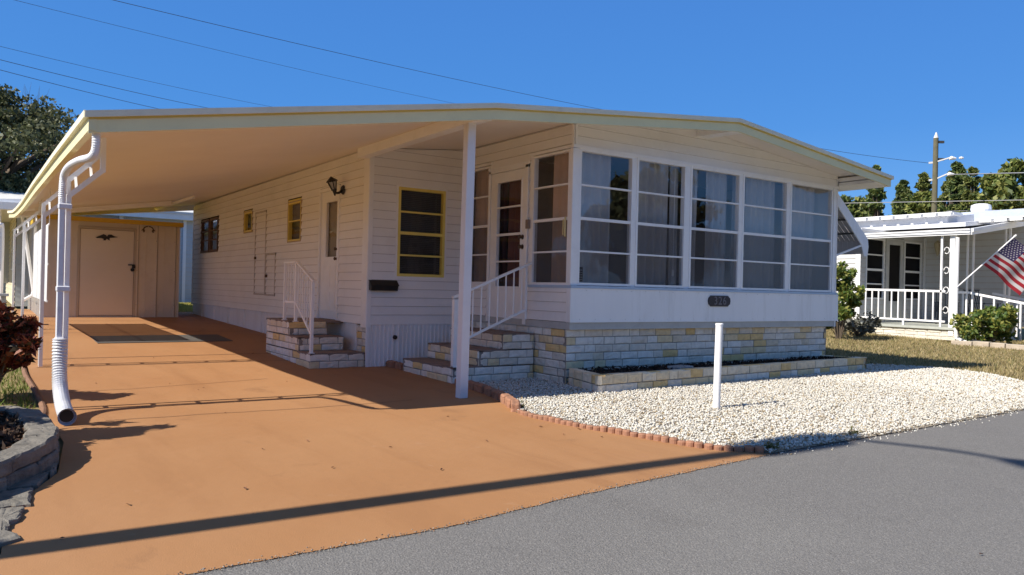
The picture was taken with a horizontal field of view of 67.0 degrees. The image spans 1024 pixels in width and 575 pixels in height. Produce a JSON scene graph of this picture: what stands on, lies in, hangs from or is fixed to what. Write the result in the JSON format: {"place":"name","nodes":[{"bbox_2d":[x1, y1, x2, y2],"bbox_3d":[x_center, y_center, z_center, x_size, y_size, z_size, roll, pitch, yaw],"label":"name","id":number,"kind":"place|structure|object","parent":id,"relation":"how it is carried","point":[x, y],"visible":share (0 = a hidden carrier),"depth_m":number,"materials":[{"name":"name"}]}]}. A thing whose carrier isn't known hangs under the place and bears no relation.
{"place":"outdoors","nodes":[
{"label":"outdoors","id":0,"kind":"place"},
{"bbox_2d":[1,70,157,108],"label":"power line","id":1,"kind":"object","parent":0,"point":[75,89],"visible":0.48,"depth_m":25.89,"materials":[{"name":"metal"}]},
{"bbox_2d":[2,60,205,107],"bbox_3d":[-13.620,-7.582,30.581,0.016,2.236,19.524,1,0,10],"label":"power line","id":2,"kind":"object","parent":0,"point":[101,84],"visible":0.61,"depth_m":26.82,"materials":[{"name":"metal"}]},
{"bbox_2d":[0,46,270,106],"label":"power line","id":3,"kind":"object","parent":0,"point":[119,74],"visible":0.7,"depth_m":26.53,"materials":[{"name":"metal"}]},
{"bbox_2d":[16,0,454,103],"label":"power line","id":4,"kind":"object","parent":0,"point":[235,54],"visible":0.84,"depth_m":28.49,"materials":[{"name":"metal"}]},
{"bbox_2d":[114,0,597,108],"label":"power line","id":5,"kind":"object","parent":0,"point":[332,51],"visible":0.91,"depth_m":28.50,"materials":[{"name":"metal"}]},
{"bbox_2d":[0,309,766,574],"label":"driveway","id":6,"kind":"structure","parent":0,"point":[176,482],"depth_m":5.42,"materials":[{"name":"concrete"}]},
{"bbox_2d":[27,215,183,316],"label":"storage shed","id":7,"kind":"structure","parent":6,"relation":"on","point":[122,266],"depth_m":17.76,"materials":[{"name":"beige metal"}]},
{"bbox_2d":[79,228,134,314],"bbox_3d":[-9.200,-0.337,17.608,1.124,1.947,0.092,1,0,-35],"label":"door","id":8,"kind":"structure","parent":7,"relation":"in","point":[107,266],"depth_m":17.60,"materials":[{"name":"beige metal"}]},
{"bbox_2d":[37,360,277,367],"bbox_3d":[-4.266,1.032,10.615,3.852,0.005,0.020,1,0,-33],"label":"driveway joint","id":9,"kind":"object","parent":6,"relation":"on","point":[169,363],"visible":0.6,"depth_m":10.41,"materials":[{"name":"brown concrete"}]},
{"bbox_2d":[90,334,232,343],"bbox_3d":[-5.977,0.873,13.211,2.070,0.050,1.080,1,0,-35],"label":"grey mat","id":10,"kind":"object","parent":6,"relation":"on","point":[155,338],"visible":1,"depth_m":13.13,"materials":[{"name":"rubber"}]},
{"bbox_2d":[96,353,259,357],"bbox_3d":[-4.754,0.989,11.280,3.801,0.003,0.024,1,0,-34],"label":"driveway joint","id":11,"kind":"object","parent":6,"relation":"on","point":[175,355],"visible":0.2,"depth_m":11.22,"materials":[{"name":"brown concrete"}]},
{"bbox_2d":[118,400,405,419],"bbox_3d":[-2.230,1.156,7.331,2.888,0.001,0.080,1,0,-34],"label":"driveway joint","id":12,"kind":"object","parent":6,"relation":"on","point":[261,410],"visible":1,"depth_m":7.25,"materials":[{"name":"brown concrete"}]},
{"bbox_2d":[266,260,364,368],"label":"brick steps","id":13,"kind":"structure","parent":6,"relation":"on","point":[309,342],"depth_m":11.13,"materials":[{"name":"stone"}]},
{"bbox_2d":[386,360,397,367],"bbox_3d":[-1.707,1.106,11.051,0.111,0.121,0.211,1,0,-41],"label":"edging block","id":14,"kind":"object","parent":6,"relation":"on","point":[391,363],"depth_m":10.99,"materials":[{"name":"red concrete"}]},
{"bbox_2d":[395,362,402,369],"bbox_3d":[-1.569,1.114,10.881,0.111,0.123,0.212,1,0,-35],"label":"edging block","id":15,"kind":"object","parent":6,"relation":"on","point":[399,365],"depth_m":10.83,"materials":[{"name":"red concrete"}]},
{"bbox_2d":[468,380,478,389],"bbox_3d":[-0.478,1.172,9.176,0.106,0.122,0.246,1,0,-31],"label":"edging block","id":16,"kind":"object","parent":6,"relation":"on","point":[471,383],"depth_m":9.10,"materials":[{"name":"red concrete"}]},
{"bbox_2d":[474,383,487,392],"bbox_3d":[-0.353,1.172,8.940,0.102,0.121,0.254,1,0,-24],"label":"edging block","id":17,"kind":"object","parent":6,"relation":"on","point":[479,387],"depth_m":8.89,"materials":[{"name":"red concrete"}]},
{"bbox_2d":[498,392,510,403],"bbox_3d":[-0.077,1.177,8.168,0.096,0.125,0.254,1,0,-14],"label":"edging block","id":18,"kind":"object","parent":6,"relation":"on","point":[502,395],"depth_m":8.12,"materials":[{"name":"red concrete"}]},
{"bbox_2d":[504,396,515,407],"bbox_3d":[-0.014,1.179,7.896,0.103,0.118,0.250,1,0,-13],"label":"edging block","id":19,"kind":"object","parent":6,"relation":"on","point":[507,400],"depth_m":7.85,"materials":[{"name":"red concrete"}]},
{"bbox_2d":[518,409,534,417],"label":"edging brick","id":20,"kind":"object","parent":6,"relation":"on","point":[526,413],"visible":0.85,"depth_m":7.31,"materials":[{"name":"red concrete"}]},
{"bbox_2d":[533,414,555,421],"bbox_3d":[0.301,1.206,7.120,0.074,0.069,0.292,1,0,-38],"label":"edging brick","id":21,"kind":"object","parent":6,"relation":"on","point":[549,418],"visible":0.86,"depth_m":7.08,"materials":[{"name":"red concrete"}]},
{"bbox_2d":[555,418,580,426],"bbox_3d":[0.494,1.211,6.894,0.075,0.066,0.292,1,0,-42],"label":"edging brick","id":22,"kind":"object","parent":6,"relation":"on","point":[561,421],"visible":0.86,"depth_m":6.87,"materials":[{"name":"red concrete"}]},
{"bbox_2d":[579,423,607,431],"bbox_3d":[0.706,1.215,6.685,0.293,0.069,0.075,1,0,42],"label":"edging brick","id":23,"kind":"object","parent":6,"relation":"on","point":[603,428],"visible":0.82,"depth_m":6.64,"materials":[{"name":"red concrete"}]},
{"bbox_2d":[608,427,637,436],"bbox_3d":[0.932,1.221,6.490,0.293,0.067,0.074,1,0,40],"label":"edging brick","id":24,"kind":"object","parent":6,"relation":"on","point":[620,431],"visible":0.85,"depth_m":6.48,"materials":[{"name":"red concrete"}]},
{"bbox_2d":[638,433,669,442],"bbox_3d":[1.154,1.225,6.292,0.293,0.068,0.075,1,0,44],"label":"edging brick","id":25,"kind":"object","parent":6,"relation":"on","point":[655,437],"visible":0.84,"depth_m":6.26,"materials":[{"name":"red concrete"}]},
{"bbox_2d":[669,437,703,448],"bbox_3d":[1.372,1.230,6.089,0.293,0.068,0.078,1,0,41],"label":"edging brick","id":26,"kind":"object","parent":6,"relation":"on","point":[687,443],"visible":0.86,"depth_m":6.05,"materials":[{"name":"red concrete"}]},
{"bbox_2d":[704,443,742,451],"bbox_3d":[1.625,1.239,5.941,0.292,0.062,0.082,1,0,17],"label":"edging brick","id":27,"kind":"object","parent":6,"relation":"on","point":[711,446],"visible":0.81,"depth_m":5.92,"materials":[{"name":"red concrete"}]},
{"bbox_2d":[744,445,763,452],"bbox_3d":[1.845,1.240,5.898,0.147,0.069,0.074,1,0,7],"label":"edging brick","id":28,"kind":"object","parent":6,"relation":"on","point":[752,449],"visible":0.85,"depth_m":5.87,"materials":[{"name":"red concrete"}]},
{"bbox_2d":[0,300,1023,472],"bbox_3d":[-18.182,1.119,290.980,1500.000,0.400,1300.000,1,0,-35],"label":"ground","id":29,"kind":"structure","parent":0,"point":[60,440],"depth_m":14.32,"materials":[{"name":"plant"}]},
{"bbox_2d":[0,293,8,301],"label":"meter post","id":30,"kind":"object","parent":29,"relation":"on","point":[3,296],"visible":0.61,"depth_m":14.70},
{"bbox_2d":[0,524,20,553],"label":"flagstone","id":31,"kind":"object","parent":29,"relation":"on","point":[7,537],"visible":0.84,"depth_m":3.51,"materials":[{"name":"grey stone"}]},
{"bbox_2d":[0,506,24,530],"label":"flagstone","id":32,"kind":"object","parent":29,"relation":"on","point":[9,516],"visible":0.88,"depth_m":3.81,"materials":[{"name":"grey stone"}]},
{"bbox_2d":[0,487,32,508],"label":"flagstone","id":33,"kind":"object","parent":29,"relation":"on","point":[18,497],"visible":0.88,"depth_m":4.12,"materials":[{"name":"grey stone"}]},
{"bbox_2d":[0,367,39,408],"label":"green grass","id":34,"kind":"structure","parent":29,"relation":"on","point":[25,387],"depth_m":7.97,"materials":[{"name":"green plant"}]},
{"bbox_2d":[0,300,44,382],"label":"croton bush","id":35,"kind":"object","parent":29,"relation":"on","point":[20,342],"visible":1,"depth_m":7.40,"materials":[{"name":"red plant"}]},
{"bbox_2d":[8,471,49,490],"bbox_3d":[-2.817,1.142,4.523,0.145,0.058,0.390,1,0,-19],"label":"flagstone","id":36,"kind":"object","parent":29,"relation":"on","point":[37,481],"visible":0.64,"depth_m":4.45,"materials":[{"name":"grey stone"}]},
{"bbox_2d":[0,406,58,492],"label":"retaining wall","id":37,"kind":"structure","parent":29,"relation":"on","point":[29,445],"depth_m":4.85,"materials":[{"name":"stone"}]},
{"bbox_2d":[21,367,46,414],"bbox_3d":[-6.213,0.941,9.880,0.131,0.311,8.703,1,0,-34],"label":"lawn edging","id":38,"kind":"object","parent":29,"relation":"on","point":[36,394],"visible":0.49,"depth_m":7.80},
{"bbox_2d":[0,83,79,192],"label":"oak tree","id":39,"kind":"object","parent":29,"relation":"on","point":[41,135],"visible":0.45,"depth_m":28.37,"materials":[{"name":"green plant"}]},
{"bbox_2d":[0,199,85,305],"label":"cream house","id":40,"kind":"structure","parent":29,"relation":"on","point":[6,205],"depth_m":20.67,"materials":[{"name":"paint"}]},
{"bbox_2d":[11,228,15,269],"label":"window","id":41,"kind":"structure","parent":40,"relation":"in","point":[13,228],"depth_m":23.14,"materials":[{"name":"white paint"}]},
{"bbox_2d":[45,455,58,478],"bbox_3d":[-2.948,1.140,4.931,0.092,0.057,0.631,1,0,-28],"label":"flagstone","id":42,"kind":"object","parent":29,"relation":"on","point":[52,469],"visible":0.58,"depth_m":4.77,"materials":[{"name":"grey stone"}]},
{"bbox_2d":[0,189,192,302],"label":"blue grey house","id":43,"kind":"structure","parent":29,"relation":"on","point":[186,245],"depth_m":27.82,"materials":[{"name":"paint"}]},
{"bbox_2d":[132,302,192,311],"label":"back lawn grass","id":44,"kind":"structure","parent":29,"relation":"on","point":[184,306],"depth_m":23.26,"materials":[{"name":"green plant"}]},
{"bbox_2d":[7,103,893,425],"bbox_3d":[-2.432,-0.629,15.479,12.542,3.616,14.485,1,0,-35],"label":"mobile home","id":45,"kind":"object","parent":29,"relation":"on","point":[643,239],"visible":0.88,"depth_m":11.17,"materials":[{"name":"white paint"}]},
{"bbox_2d":[33,189,50,301],"bbox_3d":[-8.261,-0.673,13.553,0.021,1.760,3.850,1,0,-35],"label":"slatted screen","id":46,"kind":"object","parent":45,"relation":"hanging from","point":[36,265],"visible":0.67,"depth_m":13.71,"materials":[{"name":"white paint"}]},
{"bbox_2d":[201,219,209,252],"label":"window","id":47,"kind":"structure","parent":45,"relation":"in","point":[203,222],"depth_m":19.15,"materials":[{"name":"brown glass"}]},
{"bbox_2d":[209,217,218,251],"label":"window","id":48,"kind":"structure","parent":45,"relation":"in","point":[211,239],"depth_m":18.44,"materials":[{"name":"brown glass"}]},
{"bbox_2d":[243,210,252,233],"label":"window","id":49,"kind":"structure","parent":45,"relation":"in","point":[250,212],"depth_m":16.08,"materials":[{"name":"yellow glass"}]},
{"bbox_2d":[287,198,301,242],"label":"window","id":50,"kind":"structure","parent":45,"relation":"in","point":[297,203],"depth_m":13.74,"materials":[{"name":"yellow glass"}]},
{"bbox_2d":[319,189,337,319],"bbox_3d":[-2.873,-0.515,12.194,0.131,2.016,0.754,1,0,-35],"label":"side door","id":51,"kind":"structure","parent":45,"relation":"in","point":[327,308],"depth_m":12.27,"materials":[{"name":"white paint"}]},
{"bbox_2d":[326,176,344,195],"bbox_3d":[-2.666,-1.525,11.654,0.262,0.285,0.171,1,0,-35],"label":"wall lantern","id":52,"kind":"object","parent":45,"relation":"attached to","point":[332,182],"depth_m":11.62,"materials":[{"name":"black metal"}]},
{"bbox_2d":[369,280,398,290],"bbox_3d":[-1.829,-0.032,11.038,0.436,0.155,0.107,1,0,-35],"label":"mailbox","id":53,"kind":"object","parent":45,"relation":"attached to","point":[383,285],"visible":1,"depth_m":11.01,"materials":[{"name":"black metal"}]},
{"bbox_2d":[395,184,447,278],"bbox_3d":[-1.372,-0.808,11.487,0.840,1.360,0.144,1,0,-35],"label":"yellow window","id":54,"kind":"structure","parent":45,"relation":"in","point":[416,257],"depth_m":11.50,"materials":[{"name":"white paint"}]},
{"bbox_2d":[471,166,490,283],"bbox_3d":[-0.475,-0.916,11.544,0.072,1.720,0.580,1,0,-35],"label":"window","id":55,"kind":"structure","parent":45,"relation":"in","point":[489,167],"depth_m":11.47,"materials":[{"name":"white paint"}]},
{"bbox_2d":[489,168,525,318],"bbox_3d":[-0.086,-0.580,10.900,0.107,2.115,0.862,1,0,-35],"label":"porch door","id":56,"kind":"structure","parent":45,"relation":"in","point":[515,175],"depth_m":11.01,"materials":[{"name":"white paint"}]},
{"bbox_2d":[530,149,570,284],"bbox_3d":[0.521,-0.895,10.096,0.072,1.720,0.795,1,0,-35],"label":"window","id":57,"kind":"structure","parent":45,"relation":"in","point":[534,252],"depth_m":10.37,"materials":[{"name":"white paint"}]},
{"bbox_2d":[577,148,636,286],"bbox_3d":[1.226,-0.883,10.067,0.990,1.735,0.082,1,0,-35],"label":"window","id":58,"kind":"structure","parent":45,"relation":"in","point":[632,175],"depth_m":10.26,"materials":[{"name":"white paint"}]},
{"bbox_2d":[634,157,690,288],"bbox_3d":[2.060,-0.862,10.641,1.035,1.735,0.082,1,0,-35],"label":"window","id":59,"kind":"structure","parent":45,"relation":"in","point":[683,256],"depth_m":10.84,"materials":[{"name":"white paint"}]},
{"bbox_2d":[688,166,742,289],"bbox_3d":[2.951,-0.839,11.255,1.130,1.735,0.082,1,0,-35],"label":"window","id":60,"kind":"structure","parent":45,"relation":"in","point":[738,203],"depth_m":11.49,"materials":[{"name":"white paint"}]},
{"bbox_2d":[741,174,790,291],"bbox_3d":[3.888,-0.816,11.899,1.145,1.735,0.082,1,0,-35],"label":"window","id":61,"kind":"structure","parent":45,"relation":"in","point":[784,263],"depth_m":12.13,"materials":[{"name":"white paint"}]},
{"bbox_2d":[788,182,832,291],"bbox_3d":[4.827,-0.795,12.540,1.129,1.729,0.072,1,0,-35],"label":"window","id":62,"kind":"structure","parent":45,"relation":"in","point":[830,190],"depth_m":12.72,"materials":[{"name":"white paint"}]},
{"bbox_2d":[403,262,533,383],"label":"brick steps","id":63,"kind":"structure","parent":29,"relation":"on","point":[489,351],"depth_m":10.09,"materials":[{"name":"stone"}]},
{"bbox_2d":[476,363,1023,454],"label":"gravel","id":64,"kind":"structure","parent":29,"relation":"on","point":[928,384],"depth_m":8.38,"materials":[{"name":"white gravel"}]},
{"bbox_2d":[484,386,496,396],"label":"edging block","id":65,"kind":"structure","parent":64,"relation":"on","point":[487,390],"depth_m":8.63,"materials":[{"name":"red concrete"}]},
{"bbox_2d":[492,389,503,399],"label":"edging block","id":66,"kind":"structure","parent":64,"relation":"on","point":[495,393],"depth_m":8.38,"materials":[{"name":"red concrete"}]},
{"bbox_2d":[510,400,519,412],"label":"edging block","id":67,"kind":"structure","parent":64,"relation":"on","point":[514,405],"depth_m":7.54,"materials":[{"name":"red concrete"}]},
{"bbox_2d":[568,355,866,393],"bbox_3d":[3.225,1.169,11.008,6.051,0.277,0.936,1,0,-35],"label":"planter bed","id":68,"kind":"object","parent":64,"relation":"on","point":[601,379],"visible":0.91,"depth_m":10.19,"materials":[{"name":"stone"}]},
{"bbox_2d":[713,323,722,409],"bbox_3d":[2.127,0.827,7.988,0.096,0.918,0.081,1,0,-35],"label":"marker post","id":69,"kind":"object","parent":64,"relation":"on","point":[717,363],"visible":0.87,"depth_m":7.96,"materials":[{"name":"white paint"}]},
{"bbox_2d":[764,441,778,451],"bbox_3d":[1.981,1.221,5.945,0.142,0.088,0.141,1,0,15],"label":"weed","id":70,"kind":"object","parent":64,"relation":"on","point":[771,446],"visible":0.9,"depth_m":5.92,"materials":[{"name":"green plant"}]},
{"bbox_2d":[848,426,862,434],"bbox_3d":[2.971,1.237,6.672,0.177,0.099,0.104,1,0,-35],"label":"weed","id":71,"kind":"object","parent":64,"relation":"on","point":[852,432],"visible":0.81,"depth_m":6.65,"materials":[{"name":"green plant"}]},
{"bbox_2d":[826,261,865,338],"bbox_3d":[8.605,0.315,20.397,1.374,2.104,1.233,1,0,-35],"label":"shrub","id":72,"kind":"object","parent":29,"relation":"on","point":[845,285],"visible":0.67,"depth_m":20.11,"materials":[{"name":"green plant"}]},
{"bbox_2d":[838,194,868,217],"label":"broadleaf tree","id":73,"kind":"object","parent":29,"relation":"on","point":[853,206],"visible":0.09,"depth_m":56.19,"materials":[{"name":"green plant"}]},
{"bbox_2d":[843,311,881,335],"bbox_3d":[9.771,1.006,21.760,1.314,0.755,1.452,1,0,-35],"label":"shrub","id":74,"kind":"object","parent":29,"relation":"on","point":[863,328],"visible":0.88,"depth_m":21.47,"materials":[{"name":"grey plant"}]},
{"bbox_2d":[854,196,882,212],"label":"broadleaf tree","id":75,"kind":"object","parent":29,"relation":"on","point":[860,199],"visible":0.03,"depth_m":57.57,"materials":[{"name":"green plant"}]},
{"bbox_2d":[863,164,886,216],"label":"cedar tree","id":76,"kind":"object","parent":29,"relation":"on","point":[876,195],"visible":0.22,"depth_m":54.06,"materials":[{"name":"green plant"}]},
{"bbox_2d":[885,179,912,230],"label":"cedar tree","id":77,"kind":"object","parent":29,"relation":"on","point":[904,194],"visible":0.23,"depth_m":58.61,"materials":[{"name":"green plant"}]},
{"bbox_2d":[903,171,944,213],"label":"cedar tree","id":78,"kind":"object","parent":29,"relation":"on","point":[923,185],"visible":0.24,"depth_m":52.79,"materials":[{"name":"green plant"}]},
{"bbox_2d":[837,203,1023,340],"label":"neighbour house","id":79,"kind":"structure","parent":29,"relation":"on","point":[904,271],"depth_m":23.81,"materials":[{"name":"grey"}]},
{"bbox_2d":[865,239,884,298],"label":"window","id":80,"kind":"structure","parent":79,"relation":"in","point":[874,272],"depth_m":23.95,"materials":[{"name":"white paint"}]},
{"bbox_2d":[884,238,904,321],"bbox_3d":[12.109,-0.222,24.527,1.040,2.650,0.070,1,0,-35],"label":"screen door","id":81,"kind":"structure","parent":79,"relation":"in","point":[894,262],"depth_m":24.56,"materials":[{"name":"white metal"}]},
{"bbox_2d":[903,241,921,299],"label":"window","id":82,"kind":"structure","parent":79,"relation":"in","point":[913,250],"depth_m":25.19,"materials":[{"name":"white paint"}]},
{"bbox_2d":[934,240,940,255],"bbox_3d":[13.827,-1.274,25.078,0.306,0.500,0.212,1,0,-35],"label":"wall lantern","id":83,"kind":"object","parent":79,"relation":"attached to","point":[937,244],"depth_m":25.00,"materials":[{"name":"gold metal"}]},
{"bbox_2d":[934,289,959,322],"bbox_3d":[13.541,0.599,24.105,0.630,1.074,1.057,1,0,37],"label":"rocking chair","id":84,"kind":"object","parent":79,"relation":"on","point":[937,307],"visible":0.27,"depth_m":24.02,"materials":[{"name":"white"}]},
{"bbox_2d":[963,290,1000,320],"bbox_3d":[14.000,0.608,23.087,1.057,1.074,0.630,1,0,-13],"label":"rocking chair","id":85,"kind":"object","parent":79,"relation":"on","point":[975,302],"visible":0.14,"depth_m":22.95,"materials":[{"name":"white wood"}]},
{"bbox_2d":[957,235,1023,294],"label":"flag","id":86,"kind":"object","parent":79,"relation":"attached to","point":[1005,262],"visible":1,"depth_m":21.65,"materials":[{"name":"multicoloured fabric"}]},
{"bbox_2d":[929,132,963,212],"bbox_3d":[21.994,-3.217,39.304,1.570,9.424,0.460,1,0,38],"label":"utility pole","id":87,"kind":"object","parent":29,"relation":"on","point":[936,160],"visible":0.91,"depth_m":39.44,"materials":[{"name":"brown wood"}]},
{"bbox_2d":[821,148,925,162],"bbox_3d":[16.702,-6.919,38.956,9.503,0.852,0.018,1,0,-9],"label":"power line","id":88,"kind":"object","parent":87,"relation":"attached to","point":[874,156],"visible":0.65,"depth_m":39.21,"materials":[{"name":"metal"}]},
{"bbox_2d":[862,200,1015,202],"bbox_3d":[21.537,-4.359,39.192,0.034,1.295,14.925,1,0,-19],"label":"power line","id":89,"kind":"object","parent":87,"relation":"attached to","point":[940,201],"visible":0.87,"depth_m":38.97,"materials":[{"name":"metal"}]},
{"bbox_2d":[951,172,1023,174],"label":"power line","id":90,"kind":"object","parent":87,"relation":"attached to","point":[989,173],"visible":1,"depth_m":33.04,"materials":[{"name":"metal"}]},
{"bbox_2d":[937,181,958,206],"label":"cedar tree","id":91,"kind":"object","parent":29,"relation":"on","point":[943,196],"visible":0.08,"depth_m":57.40,"materials":[{"name":"green plant"}]},
{"bbox_2d":[938,161,970,211],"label":"cedar tree","id":92,"kind":"object","parent":29,"relation":"on","point":[955,187],"visible":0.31,"depth_m":55.22,"materials":[{"name":"green plant"}]},
{"bbox_2d":[956,166,981,212],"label":"cedar tree","id":93,"kind":"object","parent":29,"relation":"on","point":[971,190],"visible":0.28,"depth_m":51.47,"materials":[{"name":"green plant"}]},
{"bbox_2d":[949,303,1019,343],"bbox_3d":[12.503,0.948,20.435,1.658,1.136,1.604,1,0,-35],"label":"shrub","id":94,"kind":"object","parent":29,"relation":"on","point":[1000,323],"visible":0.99,"depth_m":20.19,"materials":[{"name":"green plant"}]},
{"bbox_2d":[951,340,1023,349],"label":"stone border","id":95,"kind":"object","parent":29,"relation":"on","point":[994,344],"visible":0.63,"depth_m":19.69,"materials":[{"name":"beige stone"}]},
{"bbox_2d":[972,157,1023,209],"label":"broadleaf tree","id":96,"kind":"object","parent":29,"relation":"on","point":[999,186],"visible":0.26,"depth_m":46.28,"materials":[{"name":"green plant"}]},
{"bbox_2d":[0,0,1023,215],"label":"sky","id":97,"kind":"structure","parent":0,"point":[878,78],"materials":[{"name":"blue"}]},
{"bbox_2d":[186,410,1023,574],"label":"road","id":98,"kind":"structure","parent":0,"point":[948,499],"depth_m":4.04,"materials":[{"name":"grey asphalt"}]},
{"bbox_2d":[168,409,1022,574],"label":"road grit","id":99,"kind":"object","parent":98,"relation":"on","point":[522,507],"visible":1,"depth_m":4.09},
{"bbox_2d":[667,365,692,368],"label":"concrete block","id":100,"kind":"structure","parent":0,"point":[679,366],"depth_m":10.11,"materials":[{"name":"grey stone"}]},
{"bbox_2d":[825,329,1023,380],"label":"grass","id":101,"kind":"structure","parent":0,"point":[1014,362],"depth_m":16.91,"materials":[{"name":"beige plant"}]}
]}

